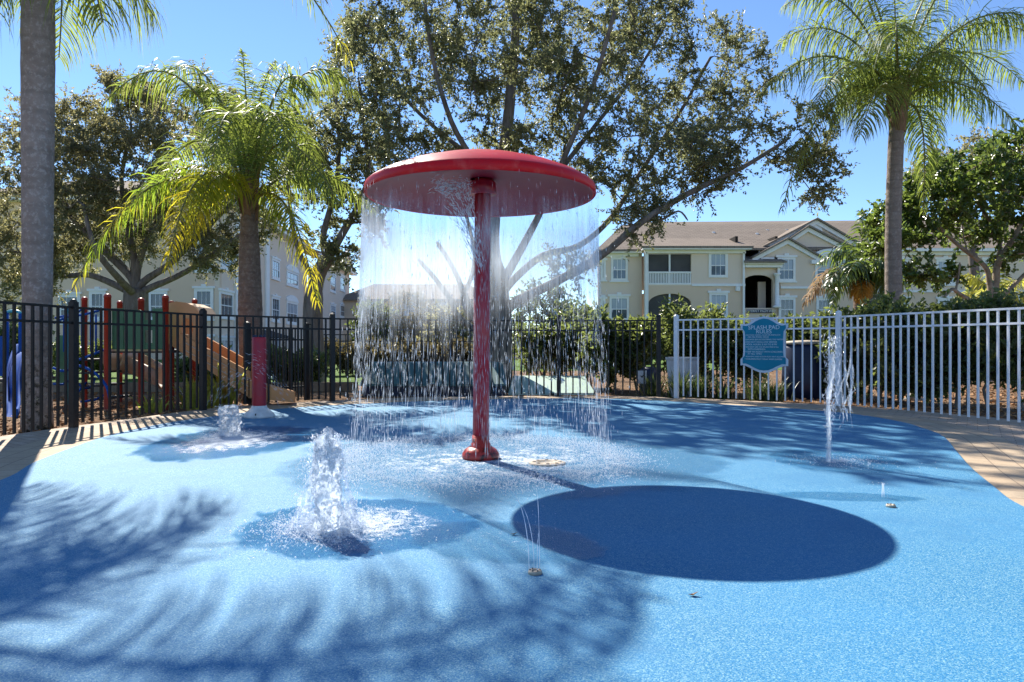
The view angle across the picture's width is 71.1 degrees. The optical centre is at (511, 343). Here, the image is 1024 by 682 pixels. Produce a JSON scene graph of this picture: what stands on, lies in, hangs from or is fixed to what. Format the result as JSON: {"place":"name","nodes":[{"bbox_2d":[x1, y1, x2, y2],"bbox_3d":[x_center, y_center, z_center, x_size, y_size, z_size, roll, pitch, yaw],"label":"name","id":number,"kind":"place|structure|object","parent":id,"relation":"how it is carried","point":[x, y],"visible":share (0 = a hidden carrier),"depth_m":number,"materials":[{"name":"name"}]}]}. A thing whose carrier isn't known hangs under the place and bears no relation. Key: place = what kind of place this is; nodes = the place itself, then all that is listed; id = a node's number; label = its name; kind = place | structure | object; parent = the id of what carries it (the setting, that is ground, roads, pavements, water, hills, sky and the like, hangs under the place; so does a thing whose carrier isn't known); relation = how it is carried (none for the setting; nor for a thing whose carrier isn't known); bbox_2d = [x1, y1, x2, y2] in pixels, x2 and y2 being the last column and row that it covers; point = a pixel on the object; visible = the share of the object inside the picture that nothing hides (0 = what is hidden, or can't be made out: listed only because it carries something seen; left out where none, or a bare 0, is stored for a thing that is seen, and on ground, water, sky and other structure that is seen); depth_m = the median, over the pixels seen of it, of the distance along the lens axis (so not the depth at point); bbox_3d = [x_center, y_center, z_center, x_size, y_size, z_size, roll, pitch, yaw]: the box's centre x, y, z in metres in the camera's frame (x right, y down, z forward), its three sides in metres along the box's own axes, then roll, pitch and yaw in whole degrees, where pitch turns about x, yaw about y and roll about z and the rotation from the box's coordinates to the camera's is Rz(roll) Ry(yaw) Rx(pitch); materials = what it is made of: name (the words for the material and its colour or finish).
{"place":"outdoors","nodes":[
{"label":"outdoors","id":0,"kind":"place"},
{"bbox_2d":[0,359,781,384],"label":"lawn","id":1,"kind":"structure","parent":0,"point":[343,377],"depth_m":24.79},
{"bbox_2d":[0,318,55,382],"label":"shrub","id":2,"kind":"object","parent":1,"relation":"on","point":[10,342],"visible":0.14,"depth_m":20.47,"materials":[{"name":"green plant"}]},
{"bbox_2d":[52,335,111,377],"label":"shrub","id":3,"kind":"object","parent":1,"relation":"on","point":[96,364],"visible":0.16,"depth_m":23.43,"materials":[{"name":"green plant"}]},
{"bbox_2d":[0,54,297,374],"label":"oak tree","id":4,"kind":"object","parent":1,"relation":"on","point":[98,184],"visible":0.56,"depth_m":22.63,"materials":[{"name":"green plant"}]},
{"bbox_2d":[175,343,232,381],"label":"shrub","id":5,"kind":"object","parent":1,"relation":"on","point":[187,369],"visible":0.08,"depth_m":17.59,"materials":[{"name":"green plant"}]},
{"bbox_2d":[271,343,328,381],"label":"shrub","id":6,"kind":"object","parent":1,"relation":"on","point":[315,364],"visible":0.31,"depth_m":18.47,"materials":[{"name":"green plant"}]},
{"bbox_2d":[232,21,402,381],"bbox_3d":[-5.369,-4.027,20.223,4.647,10.322,3.950,0,0,0],"label":"oak tree","id":7,"kind":"object","parent":1,"relation":"on","point":[332,252],"visible":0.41,"depth_m":19.80,"materials":[{"name":"green plant"}]},
{"bbox_2d":[344,295,401,347],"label":"tree","id":8,"kind":"object","parent":1,"relation":"on","point":[368,310],"visible":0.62,"depth_m":43.47,"materials":[{"name":"green plant"}]},
{"bbox_2d":[324,333,473,375],"bbox_3d":[-3.860,0.406,25.519,6.790,1.610,1.972,0,0,0],"label":"shrub","id":9,"kind":"object","parent":1,"relation":"on","point":[411,353],"visible":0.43,"depth_m":25.11,"materials":[{"name":"green plant"}]},
{"bbox_2d":[383,284,437,347],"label":"tree","id":10,"kind":"object","parent":1,"relation":"on","point":[406,296],"visible":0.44,"depth_m":45.50,"materials":[{"name":"green plant"}]},
{"bbox_2d":[416,299,473,345],"bbox_3d":[-3.471,-0.553,39.914,3.384,3.874,3.009,0,0,43],"label":"tree","id":11,"kind":"object","parent":1,"relation":"on","point":[442,312],"visible":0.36,"depth_m":39.61,"materials":[{"name":"green wood"}]},
{"bbox_2d":[324,331,664,377],"bbox_3d":[-0.722,0.360,22.654,11.066,1.480,1.840,0,0,3],"label":"picket fence","id":12,"kind":"object","parent":1,"relation":"on","point":[358,334],"visible":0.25,"depth_m":22.94,"materials":[{"name":"black metal"}]},
{"bbox_2d":[510,276,576,352],"bbox_3d":[1.410,-1.042,35.927,4.486,4.601,3.811,0,0,0],"label":"tree","id":13,"kind":"object","parent":1,"relation":"on","point":[533,306],"visible":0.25,"depth_m":35.48,"materials":[{"name":"green plant"}]},
{"bbox_2d":[550,295,606,329],"bbox_3d":[3.124,-0.531,34.092,2.877,3.698,2.912,0,0,-18],"label":"tree","id":14,"kind":"object","parent":1,"relation":"on","point":[569,311],"visible":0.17,"depth_m":33.50,"materials":[{"name":"green plant"}]},
{"bbox_2d":[759,313,826,330],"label":"shrub","id":15,"kind":"object","parent":1,"relation":"on","point":[774,315],"visible":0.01,"depth_m":37.96,"materials":[{"name":"green plant"}]},
{"bbox_2d":[360,362,505,395],"bbox_3d":[-1.713,0.795,16.090,3.204,0.731,1.020,0,0,0],"label":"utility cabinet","id":16,"kind":"object","parent":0,"point":[425,379],"visible":0.62,"depth_m":15.74,"materials":[{"name":"green plastic"}]},
{"bbox_2d":[0,355,1023,435],"bbox_3d":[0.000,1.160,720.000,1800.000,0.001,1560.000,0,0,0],"label":"ground","id":17,"kind":"structure","parent":0,"point":[517,373],"depth_m":15.32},
{"bbox_2d":[0,310,55,417],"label":"play set","id":18,"kind":"object","parent":17,"relation":"on","point":[18,375],"visible":0.61,"depth_m":12.59,"materials":[{"name":"plastic"}]},
{"bbox_2d":[128,394,174,413],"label":"spiky plant","id":19,"kind":"object","parent":17,"relation":"on","point":[152,406],"visible":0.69,"depth_m":11.85,"materials":[{"name":"green plant"}]},
{"bbox_2d":[52,294,295,410],"bbox_3d":[-6.325,0.175,13.582,4.589,2.187,2.592,0,0,-10],"label":"play set","id":20,"kind":"object","parent":17,"relation":"on","point":[277,394],"visible":0.54,"depth_m":12.70,"materials":[{"name":"orange plastic"}]},
{"bbox_2d":[0,0,353,432],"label":"palm tree","id":21,"kind":"object","parent":17,"relation":"on","point":[38,30],"visible":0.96,"depth_m":9.31,"materials":[{"name":"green plant"}]},
{"bbox_2d":[0,382,357,391],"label":"timber edging","id":22,"kind":"object","parent":17,"relation":"on","point":[315,387],"visible":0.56,"depth_m":16.98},
{"bbox_2d":[0,180,357,359],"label":"apartment building","id":23,"kind":"structure","parent":17,"relation":"on","point":[283,289],"depth_m":51.45,"materials":[{"name":"paint"}]},
{"bbox_2d":[58,290,81,324],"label":"window","id":24,"kind":"structure","parent":23,"relation":"in","point":[72,295],"depth_m":50.64,"materials":[{"name":"white glass"}]},
{"bbox_2d":[87,287,107,321],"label":"window","id":25,"kind":"structure","parent":23,"relation":"in","point":[96,300],"depth_m":50.59,"materials":[{"name":"white glass"}]},
{"bbox_2d":[149,288,168,319],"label":"window","id":26,"kind":"structure","parent":23,"relation":"in","point":[155,296],"depth_m":50.55,"materials":[{"name":"white glass"}]},
{"bbox_2d":[192,284,214,320],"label":"window","id":27,"kind":"structure","parent":23,"relation":"in","point":[204,294],"depth_m":50.44,"materials":[{"name":"white glass"}]},
{"bbox_2d":[192,239,214,272],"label":"window","id":28,"kind":"structure","parent":23,"relation":"in","point":[195,271],"depth_m":50.44,"materials":[{"name":"white glass"}]},
{"bbox_2d":[218,288,234,319],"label":"window","id":29,"kind":"structure","parent":23,"relation":"in","point":[227,304],"depth_m":51.87,"materials":[{"name":"white glass"}]},
{"bbox_2d":[220,253,233,272],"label":"window","id":30,"kind":"structure","parent":23,"relation":"in","point":[223,266],"depth_m":51.45,"materials":[{"name":"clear glass"}]},
{"bbox_2d":[218,334,235,351],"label":"window","id":31,"kind":"structure","parent":23,"relation":"in","point":[223,338],"depth_m":51.85,"materials":[{"name":"white glass"}]},
{"bbox_2d":[271,256,280,281],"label":"window","id":32,"kind":"structure","parent":23,"relation":"in","point":[275,262],"depth_m":64.83,"materials":[{"name":"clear glass"}]},
{"bbox_2d":[271,294,280,322],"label":"window","id":33,"kind":"structure","parent":23,"relation":"in","point":[275,299],"depth_m":64.90,"materials":[{"name":"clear glass"}]},
{"bbox_2d":[286,264,298,288],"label":"window","id":34,"kind":"structure","parent":23,"relation":"in","point":[291,275],"depth_m":70.70,"materials":[{"name":"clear glass"}]},
{"bbox_2d":[286,295,298,324],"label":"window","id":35,"kind":"structure","parent":23,"relation":"in","point":[292,302],"depth_m":70.67,"materials":[{"name":"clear glass"}]},
{"bbox_2d":[330,273,336,293],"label":"window","id":36,"kind":"structure","parent":23,"relation":"in","point":[333,279],"depth_m":91.99,"materials":[{"name":"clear glass"}]},
{"bbox_2d":[330,302,336,317],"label":"window","id":37,"kind":"structure","parent":23,"relation":"in","point":[332,306],"depth_m":91.99,"materials":[{"name":"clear glass"}]},
{"bbox_2d":[340,302,344,317],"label":"window","id":38,"kind":"structure","parent":23,"relation":"in","point":[342,304],"depth_m":98.19,"materials":[{"name":"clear glass"}]},
{"bbox_2d":[340,274,344,292],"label":"window","id":39,"kind":"structure","parent":23,"relation":"in","point":[342,288],"depth_m":98.48,"materials":[{"name":"clear glass"}]},
{"bbox_2d":[161,376,221,410],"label":"spiky plant","id":40,"kind":"object","parent":17,"relation":"on","point":[193,396],"visible":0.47,"depth_m":12.39,"materials":[{"name":"green plant"}]},
{"bbox_2d":[181,364,251,408],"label":"spiky plant","id":41,"kind":"object","parent":17,"relation":"on","point":[224,396],"visible":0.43,"depth_m":12.76,"materials":[{"name":"green plant"}]},
{"bbox_2d":[67,48,376,401],"bbox_3d":[-5.576,-2.421,14.421,5.407,7.169,4.970,0,0,0],"label":"palm tree","id":42,"kind":"object","parent":17,"relation":"on","point":[249,138],"visible":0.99,"depth_m":13.84,"materials":[{"name":"green plant"}]},
{"bbox_2d":[343,284,473,344],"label":"apartment building","id":43,"kind":"structure","parent":17,"relation":"on","point":[351,299],"depth_m":100.00,"materials":[{"name":"paint"}]},
{"bbox_2d":[404,301,414,315],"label":"window","id":44,"kind":"structure","parent":43,"relation":"in","point":[408,308],"depth_m":99.90,"materials":[{"name":"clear glass"}]},
{"bbox_2d":[0,396,1023,451],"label":"paved deck","id":45,"kind":"structure","parent":17,"relation":"on","point":[1012,430],"depth_m":10.34,"materials":[{"name":"concrete"}]},
{"bbox_2d":[243,321,310,403],"bbox_3d":[-4.386,0.350,13.444,0.144,1.500,1.375,0,0,42],"label":"gate fence","id":46,"kind":"object","parent":45,"relation":"on","point":[308,358],"visible":0.41,"depth_m":13.61,"materials":[{"name":"black metal"}]},
{"bbox_2d":[0,299,661,434],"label":"picket fence","id":47,"kind":"object","parent":45,"relation":"on","point":[71,322],"visible":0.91,"depth_m":11.50,"materials":[{"name":"black metal"}]},
{"bbox_2d":[0,398,1023,681],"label":"splash pad","id":48,"kind":"object","parent":45,"relation":"on","point":[112,568],"visible":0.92,"depth_m":3.61,"materials":[{"name":"blue rubber"}]},
{"bbox_2d":[139,426,311,461],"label":"puddle","id":49,"kind":"object","parent":48,"relation":"on","point":[237,441],"visible":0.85,"depth_m":7.84,"materials":[{"name":"liquid"}]},
{"bbox_2d":[190,404,262,440],"bbox_3d":[-3.301,0.896,8.333,1.001,0.385,0.858,0,0,31],"label":"water jet","id":50,"kind":"object","parent":49,"relation":"on","point":[229,426],"visible":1,"depth_m":8.28},
{"bbox_2d":[243,335,274,418],"bbox_3d":[-3.698,0.479,10.485,0.444,1.201,0.444,0,0,0],"label":"spray post","id":51,"kind":"object","parent":48,"relation":"on","point":[258,409],"visible":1,"depth_m":10.39,"materials":[{"name":"red plastic"}]},
{"bbox_2d":[206,353,289,408],"bbox_3d":[-3.749,0.540,10.235,1.272,0.938,0.461,0,0,8],"label":"water spray","id":52,"kind":"object","parent":51,"relation":"attached to","point":[250,380],"visible":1,"depth_m":10.22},
{"bbox_2d":[240,498,471,558],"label":"puddle","id":53,"kind":"object","parent":48,"relation":"on","point":[386,526],"visible":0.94,"depth_m":4.23,"materials":[{"name":"liquid"}]},
{"bbox_2d":[195,430,453,562],"bbox_3d":[-1.084,0.785,4.174,1.445,0.605,1.384,0,0,0],"label":"water jet","id":54,"kind":"object","parent":53,"relation":"on","point":[327,462],"visible":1,"depth_m":4.11},
{"bbox_2d":[364,149,595,460],"bbox_3d":[-0.293,-0.346,6.720,2.150,2.852,2.150,0,0,0],"label":"mushroom fountain","id":55,"kind":"object","parent":48,"relation":"on","point":[507,183],"visible":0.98,"depth_m":6.65,"materials":[{"name":"metal"}]},
{"bbox_2d":[261,172,682,501],"bbox_3d":[-0.336,-0.177,6.806,3.952,2.608,3.887,0,0,0],"label":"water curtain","id":56,"kind":"object","parent":55,"relation":"attached to","point":[448,265],"visible":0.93,"depth_m":7.15,"materials":[{"name":"liquid"}]},
{"bbox_2d":[363,443,645,488],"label":"puddle","id":57,"kind":"object","parent":48,"relation":"on","point":[509,456],"visible":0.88,"depth_m":6.53,"materials":[{"name":"liquid"}]},
{"bbox_2d":[528,567,541,575],"bbox_3d":[0.108,1.069,3.361,0.066,0.022,0.066,0,0,0],"label":"floor nozzle","id":58,"kind":"object","parent":48,"relation":"on","point":[532,571],"visible":1,"depth_m":3.34,"materials":[{"name":"grey metal"}]},
{"bbox_2d":[507,487,555,569],"bbox_3d":[0.091,0.879,3.353,0.233,0.372,0.278,0,0,0],"label":"water jet","id":59,"kind":"object","parent":58,"relation":"on","point":[532,539],"visible":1,"depth_m":3.39},
{"bbox_2d":[529,459,565,466],"bbox_3d":[0.316,1.069,6.433,0.330,0.022,0.330,0,0,0],"label":"floor drain","id":60,"kind":"object","parent":48,"relation":"on","point":[541,462],"visible":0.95,"depth_m":6.39,"materials":[{"name":"beige metal"}]},
{"bbox_2d":[886,503,895,507],"bbox_3d":[2.500,1.069,4.729,0.060,0.022,0.060,0,0,0],"label":"floor nozzle","id":61,"kind":"object","parent":48,"relation":"on","point":[891,505],"visible":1,"depth_m":4.71,"materials":[{"name":"silver metal"}]},
{"bbox_2d":[0,397,1023,505],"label":"paved border","id":62,"kind":"object","parent":45,"relation":"on","point":[997,462],"visible":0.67,"depth_m":7.83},
{"bbox_2d":[674,307,1023,421],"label":"picket fence","id":63,"kind":"object","parent":45,"relation":"on","point":[838,317],"visible":1,"depth_m":11.65,"materials":[{"name":"white metal"}]},
{"bbox_2d":[740,316,787,372],"bbox_3d":[4.687,0.024,13.336,0.873,1.051,0.021,0,0,36],"label":"rules sign","id":64,"kind":"object","parent":63,"relation":"attached to","point":[763,344],"visible":1,"depth_m":13.32,"materials":[{"name":"metal"}]},
{"bbox_2d":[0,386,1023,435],"bbox_3d":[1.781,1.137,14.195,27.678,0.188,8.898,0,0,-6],"label":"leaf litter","id":65,"kind":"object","parent":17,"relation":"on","point":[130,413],"visible":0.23,"depth_m":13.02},
{"bbox_2d":[508,376,594,394],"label":"concrete walkway","id":66,"kind":"structure","parent":17,"relation":"on","point":[540,385],"depth_m":16.34,"materials":[{"name":"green concrete"}]},
{"bbox_2d":[512,312,597,386],"bbox_3d":[1.187,0.169,18.627,2.688,2.002,1.888,0,0,0],"label":"shrub","id":67,"kind":"object","parent":17,"relation":"on","point":[540,348],"visible":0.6,"depth_m":18.29,"materials":[{"name":"green plant"}]},
{"bbox_2d":[317,0,860,391],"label":"oak tree","id":68,"kind":"object","parent":17,"relation":"on","point":[548,57],"visible":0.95,"depth_m":16.97,"materials":[{"name":"green plant"}]},
{"bbox_2d":[574,300,661,391],"bbox_3d":[2.530,0.089,17.193,2.196,2.273,1.993,0,0,0],"label":"shrub","id":69,"kind":"object","parent":17,"relation":"on","point":[600,313],"visible":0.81,"depth_m":16.78,"materials":[{"name":"green plant"}]},
{"bbox_2d":[632,373,670,396],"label":"grass clump","id":70,"kind":"object","parent":17,"relation":"on","point":[653,388],"visible":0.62,"depth_m":15.12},
{"bbox_2d":[650,367,703,397],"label":"grass clump","id":71,"kind":"object","parent":17,"relation":"on","point":[681,387],"visible":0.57,"depth_m":14.77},
{"bbox_2d":[665,357,696,396],"bbox_3d":[3.705,0.730,15.600,0.522,0.860,0.522,0,0,45],"label":"utility cabinet","id":72,"kind":"object","parent":17,"relation":"on","point":[670,363],"visible":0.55,"depth_m":15.48,"materials":[{"name":"grey metal"}]},
{"bbox_2d":[646,293,733,393],"bbox_3d":[4.070,0.004,16.628,2.020,2.327,1.826,0,0,0],"label":"shrub","id":73,"kind":"object","parent":17,"relation":"on","point":[667,329],"visible":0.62,"depth_m":16.27,"materials":[{"name":"green plant"}]},
{"bbox_2d":[682,370,717,398],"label":"grass clump","id":74,"kind":"object","parent":17,"relation":"on","point":[701,391],"visible":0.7,"depth_m":14.68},
{"bbox_2d":[702,376,747,399],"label":"grass clump","id":75,"kind":"object","parent":17,"relation":"on","point":[723,393],"visible":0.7,"depth_m":14.67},
{"bbox_2d":[698,302,773,393],"bbox_3d":[5.103,0.102,16.920,1.910,2.128,1.922,0,0,0],"label":"shrub","id":76,"kind":"object","parent":17,"relation":"on","point":[717,312],"visible":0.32,"depth_m":16.45,"materials":[{"name":"green plant"}]},
{"bbox_2d":[738,375,789,400],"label":"grass clump","id":77,"kind":"object","parent":17,"relation":"on","point":[755,389],"visible":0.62,"depth_m":14.05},
{"bbox_2d":[749,379,798,401],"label":"grass clump","id":78,"kind":"object","parent":17,"relation":"on","point":[772,395],"visible":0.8,"depth_m":14.00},
{"bbox_2d":[779,311,822,340],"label":"shrub","id":79,"kind":"object","parent":17,"relation":"on","point":[798,332],"visible":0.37,"depth_m":16.33,"materials":[{"name":"green plant"}]},
{"bbox_2d":[782,340,827,399],"bbox_3d":[6.216,0.547,15.200,0.941,1.227,0.941,0,0,0],"label":"storage tank","id":80,"kind":"object","parent":17,"relation":"on","point":[806,369],"visible":0.59,"depth_m":14.80,"materials":[{"name":"blue plastic"}]},
{"bbox_2d":[803,297,882,400],"bbox_3d":[6.984,0.109,14.651,1.933,2.141,1.815,0,0,0],"label":"shrub","id":81,"kind":"object","parent":17,"relation":"on","point":[844,311],"visible":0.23,"depth_m":14.40,"materials":[{"name":"green plant"}]},
{"bbox_2d":[802,210,914,310],"bbox_3d":[12.921,-1.932,26.833,3.932,6.197,3.584,0,0,0],"label":"palm tree","id":82,"kind":"object","parent":17,"relation":"on","point":[852,273],"visible":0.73,"depth_m":26.08,"materials":[{"name":"green plant"}]},
{"bbox_2d":[752,0,1023,394],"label":"palm tree","id":83,"kind":"object","parent":17,"relation":"on","point":[899,87],"visible":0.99,"depth_m":16.03,"materials":[{"name":"green plant"}]},
{"bbox_2d":[846,290,952,404],"bbox_3d":[7.376,0.070,13.606,1.866,2.197,1.754,0,0,0],"label":"shrub","id":84,"kind":"object","parent":17,"relation":"on","point":[886,306],"visible":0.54,"depth_m":13.28,"materials":[{"name":"green plant"}]},
{"bbox_2d":[854,117,1023,299],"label":"broadleaf tree","id":85,"kind":"object","parent":17,"relation":"on","point":[965,185],"visible":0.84,"depth_m":18.04,"materials":[{"name":"green plant"}]},
{"bbox_2d":[903,288,1004,408],"bbox_3d":[7.953,0.104,12.940,1.838,2.164,1.779,0,0,0],"label":"shrub","id":86,"kind":"object","parent":17,"relation":"on","point":[952,304],"visible":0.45,"depth_m":12.61,"materials":[{"name":"green plant"}]},
{"bbox_2d":[903,122,1023,293],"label":"oak tree","id":87,"kind":"object","parent":17,"relation":"on","point":[972,270],"visible":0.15,"depth_m":29.66,"materials":[{"name":"green plant"}]},
{"bbox_2d":[934,279,1023,410],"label":"shrub","id":88,"kind":"object","parent":17,"relation":"on","point":[997,300],"visible":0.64,"depth_m":11.86,"materials":[{"name":"green plant"}]},
{"bbox_2d":[954,259,1023,376],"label":"palm tree","id":89,"kind":"object","parent":17,"relation":"on","point":[975,282],"visible":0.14,"depth_m":24.89,"materials":[{"name":"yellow plant"}]},
{"bbox_2d":[0,0,1023,332],"label":"sky","id":90,"kind":"structure","parent":0,"point":[266,30],"materials":[{"name":"blue"}]},
{"bbox_2d":[638,366,655,395],"bbox_3d":[2.989,0.838,15.852,0.505,0.645,0.516,0,0,0],"label":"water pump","id":91,"kind":"object","parent":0,"point":[647,371],"visible":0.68,"depth_m":15.71,"materials":[{"name":"grey plastic"}]},
{"bbox_2d":[573,218,1023,344],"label":"apartment building","id":92,"kind":"structure","parent":0,"point":[756,269],"depth_m":54.23,"materials":[{"name":"paint"}]},
{"bbox_2d":[599,258,606,281],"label":"window","id":93,"kind":"structure","parent":92,"relation":"in","point":[603,267],"depth_m":54.90,"materials":[{"name":"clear glass"}]},
{"bbox_2d":[599,295,606,312],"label":"window","id":94,"kind":"structure","parent":92,"relation":"in","point":[602,297],"depth_m":54.90,"materials":[{"name":"white glass"}]},
{"bbox_2d":[610,257,628,281],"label":"window","id":95,"kind":"structure","parent":92,"relation":"in","point":[620,273],"depth_m":54.96,"materials":[{"name":"white glass"}]},
{"bbox_2d":[608,292,630,321],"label":"window","id":96,"kind":"structure","parent":92,"relation":"in","point":[616,307],"depth_m":54.96,"materials":[{"name":"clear glass"}]},
{"bbox_2d":[708,253,727,277],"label":"window","id":97,"kind":"structure","parent":92,"relation":"in","point":[717,262],"depth_m":53.97,"materials":[{"name":"white glass"}]},
{"bbox_2d":[708,289,729,317],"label":"window","id":98,"kind":"structure","parent":92,"relation":"in","point":[718,296],"depth_m":53.91,"materials":[{"name":"white glass"}]},
{"bbox_2d":[776,253,796,282],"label":"window","id":99,"kind":"structure","parent":92,"relation":"in","point":[788,271],"depth_m":54.10,"materials":[{"name":"white glass"}]},
{"bbox_2d":[779,294,796,320],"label":"window","id":100,"kind":"structure","parent":92,"relation":"in","point":[787,302],"depth_m":54.14,"materials":[{"name":"white glass"}]},
{"bbox_2d":[816,294,832,318],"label":"window","id":101,"kind":"structure","parent":92,"relation":"in","point":[820,302],"depth_m":54.14,"materials":[{"name":"white glass"}]},
{"bbox_2d":[815,249,848,282],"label":"window","id":102,"kind":"structure","parent":92,"relation":"in","point":[818,270],"depth_m":54.14,"materials":[{"name":"white glass"}]},
{"bbox_2d":[902,256,910,282],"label":"window","id":103,"kind":"structure","parent":92,"relation":"in","point":[907,259],"depth_m":54.69,"materials":[{"name":"grey glass"}]},
{"bbox_2d":[934,256,956,285],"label":"window","id":104,"kind":"structure","parent":92,"relation":"in","point":[939,260],"depth_m":54.72,"materials":[{"name":"grey glass"}]},
{"bbox_2d":[936,295,954,304],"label":"window","id":105,"kind":"structure","parent":92,"relation":"in","point":[939,299],"depth_m":54.72,"materials":[{"name":"grey glass"}]},
{"bbox_2d":[981,257,1001,283],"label":"window","id":106,"kind":"structure","parent":92,"relation":"in","point":[984,259],"depth_m":54.72,"materials":[{"name":"grey glass"}]},
{"label":"puddle","id":107,"kind":"structure","parent":0,"visible":0},
{"bbox_2d":[760,335,935,469],"bbox_3d":[3.071,0.492,6.435,1.420,1.179,1.007,0,0,0],"label":"water jet","id":108,"kind":"object","parent":107,"relation":"on","point":[832,370],"visible":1,"depth_m":6.49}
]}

